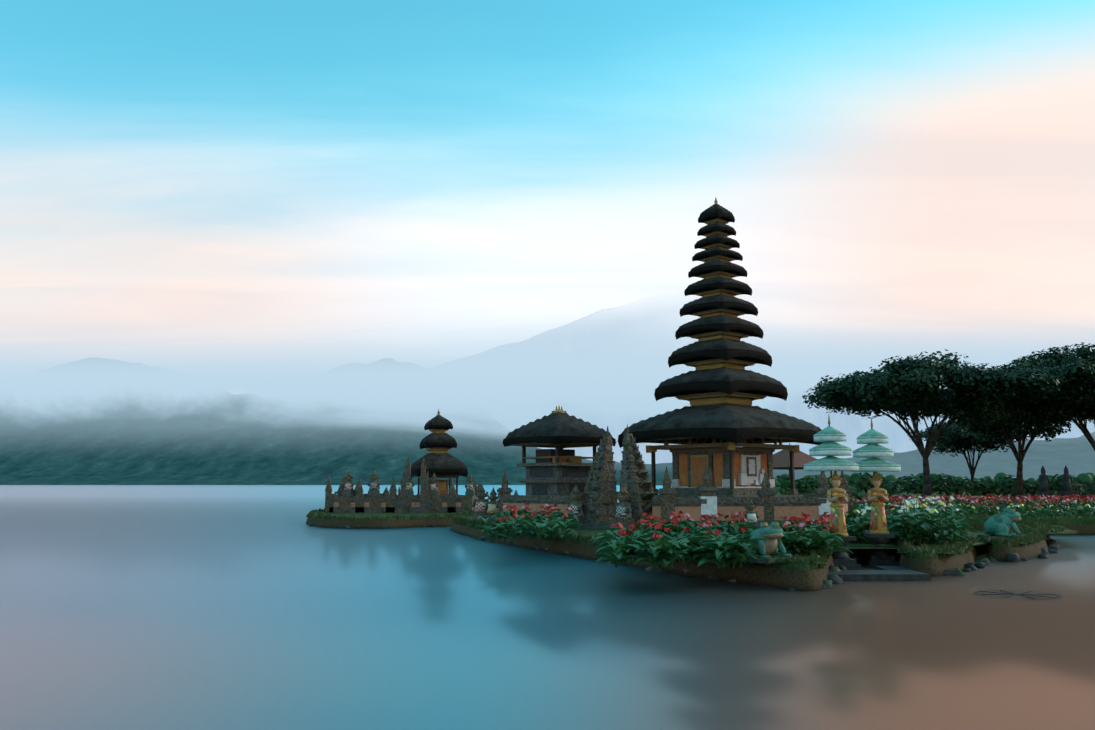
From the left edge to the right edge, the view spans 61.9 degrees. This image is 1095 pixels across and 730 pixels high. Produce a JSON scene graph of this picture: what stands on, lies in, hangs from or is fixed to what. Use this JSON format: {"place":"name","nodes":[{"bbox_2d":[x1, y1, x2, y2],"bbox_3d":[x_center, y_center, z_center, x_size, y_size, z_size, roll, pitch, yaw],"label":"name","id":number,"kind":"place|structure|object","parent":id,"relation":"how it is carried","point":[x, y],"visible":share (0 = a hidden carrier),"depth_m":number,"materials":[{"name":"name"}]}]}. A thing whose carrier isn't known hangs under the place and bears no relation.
{"place":"outdoors","nodes":[
{"label":"outdoors","id":0,"kind":"place"},
{"bbox_2d":[306,508,474,528],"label":"grass bank","id":1,"kind":"structure","parent":0,"point":[397,522],"depth_m":41.19,"materials":[{"name":"green plant"}]},
{"bbox_2d":[308,523,433,528],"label":"bank stones","id":2,"kind":"object","parent":1,"relation":"on","point":[384,526],"visible":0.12,"depth_m":41.16,"materials":[{"name":"grey stone"}]},
{"bbox_2d":[325,457,479,512],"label":"stone wall","id":3,"kind":"structure","parent":1,"relation":"on","point":[386,501],"depth_m":48.89,"materials":[{"name":"grey stone"}]},
{"bbox_2d":[342,471,354,495],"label":"statue","id":4,"kind":"object","parent":3,"relation":"on","point":[348,490],"visible":1,"depth_m":49.07,"materials":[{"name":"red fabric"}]},
{"bbox_2d":[368,470,379,495],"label":"statue","id":5,"kind":"object","parent":3,"relation":"on","point":[374,484],"visible":1,"depth_m":49.06,"materials":[{"name":"stone"}]},
{"bbox_2d":[403,474,413,495],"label":"statue","id":6,"kind":"object","parent":3,"relation":"on","point":[410,488],"visible":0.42,"depth_m":48.96,"materials":[{"name":"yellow stone"}]},
{"bbox_2d":[429,473,439,495],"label":"statue","id":7,"kind":"object","parent":3,"relation":"on","point":[433,487],"visible":0.96,"depth_m":49.03,"materials":[{"name":"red stone"}]},
{"bbox_2d":[465,474,474,495],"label":"statue","id":8,"kind":"object","parent":3,"relation":"on","point":[469,486],"visible":1,"depth_m":49.00,"materials":[{"name":"stone"}]},
{"bbox_2d":[411,409,467,496],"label":"meru tiers","id":9,"kind":"object","parent":1,"relation":"on","point":[438,442],"visible":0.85,"depth_m":52.24,"materials":[{"name":"black wood"}]},
{"bbox_2d":[0,485,1094,729],"bbox_3d":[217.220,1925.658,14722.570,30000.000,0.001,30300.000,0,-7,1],"label":"lake water","id":10,"kind":"structure","parent":0,"point":[194,607],"depth_m":11.89,"materials":[{"name":"blue liquid"}]},
{"bbox_2d":[0,338,1094,434],"bbox_3d":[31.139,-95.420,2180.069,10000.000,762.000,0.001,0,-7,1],"label":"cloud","id":11,"kind":"structure","parent":0,"point":[500,386],"depth_m":2169.03,"materials":[{"name":"white"}]},
{"bbox_2d":[0,400,1094,484],"bbox_3d":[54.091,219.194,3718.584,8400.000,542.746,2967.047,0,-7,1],"label":"forested hills","id":12,"kind":"structure","parent":0,"point":[237,442],"depth_m":2820.24,"materials":[{"name":"green plant"}]},
{"bbox_2d":[0,0,1094,339],"label":"sky","id":13,"kind":"structure","parent":0,"point":[170,169],"materials":[{"name":"blue"}]},
{"bbox_2d":[450,516,1077,591],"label":"island ground","id":14,"kind":"structure","parent":0,"point":[798,579],"depth_m":20.60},
{"bbox_2d":[472,483,488,520],"bbox_3d":[-2.731,5.662,37.684,0.718,1.554,0.589,-1,-8,11],"label":"statue","id":15,"kind":"object","parent":14,"relation":"on","point":[479,504],"visible":0.92,"depth_m":37.49,"materials":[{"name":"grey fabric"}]},
{"bbox_2d":[485,487,498,521],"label":"statue","id":16,"kind":"object","parent":14,"relation":"on","point":[490,507],"visible":0.73,"depth_m":37.00,"materials":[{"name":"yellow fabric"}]},
{"bbox_2d":[496,493,498,516],"bbox_3d":[-1.747,5.556,36.675,0.694,1.502,0.570,1,-8,-9],"label":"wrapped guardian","id":17,"kind":"object","parent":14,"relation":"on","point":[497,504],"visible":0.02,"depth_m":36.54,"materials":[{"name":"red stone"}]},
{"bbox_2d":[473,503,584,542],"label":"canna plants","id":18,"kind":"object","parent":14,"relation":"on","point":[513,523],"visible":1,"depth_m":25.36,"materials":[{"name":"green plant"}]},
{"bbox_2d":[503,406,615,495],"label":"pavilion","id":19,"kind":"structure","parent":14,"relation":"on","point":[559,470],"depth_m":38.51,"materials":[{"name":"black wood"}]},
{"bbox_2d":[566,483,584,527],"bbox_3d":[1.006,4.959,32.308,0.589,1.554,0.718,7,-10,-41],"label":"statue","id":20,"kind":"object","parent":14,"relation":"on","point":[575,503],"visible":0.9,"depth_m":32.13,"materials":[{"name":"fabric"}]},
{"bbox_2d":[572,424,656,529],"bbox_3d":[1.823,3.983,31.346,2.925,3.920,3.772,7,-10,-41],"label":"split gate","id":21,"kind":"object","parent":14,"relation":"on","point":[599,499],"visible":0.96,"depth_m":31.81,"materials":[{"name":"grey stone"}]},
{"bbox_2d":[611,483,635,529],"bbox_3d":[2.526,4.701,30.330,0.589,1.554,0.718,7,-10,-41],"label":"statue","id":22,"kind":"object","parent":14,"relation":"on","point":[622,511],"visible":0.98,"depth_m":30.15,"materials":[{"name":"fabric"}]},
{"bbox_2d":[497,462,853,527],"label":"temple wall","id":23,"kind":"structure","parent":14,"relation":"on","point":[770,508],"depth_m":30.89,"materials":[{"name":"grey stone"}]},
{"bbox_2d":[618,198,823,496],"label":"meru tower eleven tiers","id":24,"kind":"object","parent":14,"relation":"on","point":[723,428],"visible":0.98,"depth_m":36.76,"materials":[{"name":"black wood"}]},
{"bbox_2d":[744,497,759,528],"bbox_3d":[6.702,4.903,30.079,0.502,1.088,0.412,1,-8,-11],"label":"statue","id":25,"kind":"object","parent":14,"relation":"on","point":[751,513],"visible":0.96,"depth_m":29.97,"materials":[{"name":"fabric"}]},
{"bbox_2d":[452,516,1064,569],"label":"grass","id":26,"kind":"structure","parent":14,"relation":"on","point":[1037,535],"depth_m":23.20,"materials":[{"name":"green plant"}]},
{"bbox_2d":[588,510,853,568],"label":"flowering bushes","id":27,"kind":"object","parent":26,"relation":"on","point":[672,540],"visible":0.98,"depth_m":18.28,"materials":[{"name":"green plant"}]},
{"bbox_2d":[978,508,1024,537],"bbox_3d":[12.966,4.520,25.963,1.140,0.900,0.987,-1,-7,6],"label":"frog statue","id":28,"kind":"object","parent":26,"relation":"on","point":[1001,525],"visible":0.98,"depth_m":25.72,"materials":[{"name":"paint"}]},
{"bbox_2d":[740,521,796,563],"bbox_3d":[4.279,3.472,17.967,0.864,0.788,0.998,4,-9,-29],"label":"frog statue","id":29,"kind":"object","parent":14,"relation":"on","point":[772,533],"visible":0.77,"depth_m":17.73,"materials":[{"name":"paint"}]},
{"bbox_2d":[481,535,1059,590],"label":"shore rocks","id":30,"kind":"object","parent":14,"relation":"on","point":[982,560],"depth_m":21.93,"materials":[{"name":"grey stone"}]},
{"bbox_2d":[803,416,860,569],"bbox_3d":[6.700,2.941,21.495,1.263,3.595,1.263,1,-8,-9],"label":"guardian statue with umbrella","id":31,"kind":"object","parent":14,"relation":"on","point":[829,436],"visible":1,"depth_m":21.15,"materials":[{"name":"stone"}]},
{"bbox_2d":[821,500,906,542],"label":"canna plants","id":32,"kind":"object","parent":14,"relation":"on","point":[859,521],"visible":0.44,"depth_m":24.82,"materials":[{"name":"green plant"}]},
{"bbox_2d":[847,417,900,565],"bbox_3d":[8.101,3.084,22.591,1.263,3.595,1.263,-1,-7,6],"label":"guardian statue with umbrella","id":33,"kind":"object","parent":14,"relation":"on","point":[873,451],"visible":1,"depth_m":22.23,"materials":[{"name":"stone"}]},
{"bbox_2d":[886,495,974,544],"bbox_3d":[11.524,4.569,27.626,2.452,1.200,12.787,-3,-8,22],"label":"flowering bush","id":34,"kind":"object","parent":14,"relation":"on","point":[929,523],"visible":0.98,"depth_m":22.63,"materials":[{"name":"green plant"}]},
{"bbox_2d":[827,566,1061,598],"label":"stone stepping slabs","id":35,"kind":"object","parent":14,"relation":"on","point":[890,573],"visible":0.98,"depth_m":18.38,"materials":[{"name":"grey stone"}]},
{"bbox_2d":[773,443,824,478],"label":"red roof pavilion","id":36,"kind":"structure","parent":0,"point":[781,459],"depth_m":81.25,"materials":[{"name":"tile"}]},
{"bbox_2d":[529,288,1094,463],"bbox_3d":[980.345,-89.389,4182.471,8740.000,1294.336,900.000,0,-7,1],"label":"mountain","id":37,"kind":"structure","parent":0,"point":[663,323],"depth_m":3953.30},
{"bbox_2d":[672,486,1094,534],"bbox_3d":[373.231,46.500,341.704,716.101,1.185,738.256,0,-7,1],"label":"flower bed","id":38,"kind":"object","parent":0,"point":[1081,525],"depth_m":35.11,"materials":[{"name":"red plant"}]},
{"bbox_2d":[773,475,818,494],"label":"bushes","id":39,"kind":"object","parent":38,"relation":"on","point":[782,487],"visible":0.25,"depth_m":64.03,"materials":[{"name":"green plant"}]},
{"bbox_2d":[802,486,866,502],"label":"bushes","id":40,"kind":"object","parent":38,"relation":"on","point":[857,494],"visible":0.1,"depth_m":47.99,"materials":[{"name":"green plant"}]},
{"bbox_2d":[802,349,1061,495],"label":"tree","id":41,"kind":"object","parent":38,"relation":"on","point":[900,388],"visible":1,"depth_m":66.13,"materials":[{"name":"green plant"}]},
{"bbox_2d":[799,472,1094,497],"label":"hedge row","id":42,"kind":"object","parent":38,"relation":"on","point":[955,486],"visible":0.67,"depth_m":79.12,"materials":[{"name":"green plant"}]},
{"bbox_2d":[907,421,1031,495],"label":"tree","id":43,"kind":"object","parent":38,"relation":"on","point":[952,437],"visible":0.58,"depth_m":92.71,"materials":[{"name":"green plant"}]},
{"bbox_2d":[851,494,1094,509],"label":"red flower bed","id":44,"kind":"object","parent":38,"relation":"on","point":[1047,500],"visible":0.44,"depth_m":46.30,"materials":[{"name":"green plant"}]},
{"bbox_2d":[860,502,1094,516],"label":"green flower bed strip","id":45,"kind":"object","parent":38,"relation":"on","point":[1037,510],"visible":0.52,"depth_m":37.98,"materials":[{"name":"green plant"}]},
{"bbox_2d":[924,392,1094,496],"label":"tree","id":46,"kind":"object","parent":38,"relation":"on","point":[1025,417],"visible":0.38,"depth_m":70.80,"materials":[{"name":"green plant"}]},
{"bbox_2d":[957,514,1094,519],"bbox_3d":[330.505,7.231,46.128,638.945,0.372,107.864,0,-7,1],"label":"flower bed","id":47,"kind":"object","parent":38,"relation":"on","point":[1041,517],"depth_m":35.21,"materials":[{"name":"red plant"}]},
{"bbox_2d":[977,342,1094,450],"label":"tree","id":48,"kind":"object","parent":38,"relation":"on","point":[1075,373],"visible":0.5,"depth_m":67.67,"materials":[{"name":"green plant"}]},
{"bbox_2d":[1034,466,1054,499],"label":"statue","id":49,"kind":"object","parent":38,"relation":"on","point":[1043,482],"visible":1,"depth_m":64.36,"materials":[{"name":"stone"}]},
{"bbox_2d":[1057,466,1077,497],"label":"statue","id":50,"kind":"object","parent":38,"relation":"on","point":[1067,482],"visible":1,"depth_m":64.35,"materials":[{"name":"stone"}]},
{"bbox_2d":[1072,486,1094,496],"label":"railing fence","id":51,"kind":"object","parent":38,"relation":"on","point":[1084,487],"visible":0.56,"depth_m":68.34,"materials":[{"name":"metal"}]},
{"bbox_3d":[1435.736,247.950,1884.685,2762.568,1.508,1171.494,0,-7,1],"label":"shore ground","id":52,"kind":"structure","parent":0,"visible":0},
{"bbox_2d":[775,472,1094,484],"bbox_3d":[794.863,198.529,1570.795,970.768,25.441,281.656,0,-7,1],"label":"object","id":53,"kind":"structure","parent":52,"relation":"on","point":[1088,476],"depth_m":1447.79,"materials":[{"name":"green plant"}]}
]}

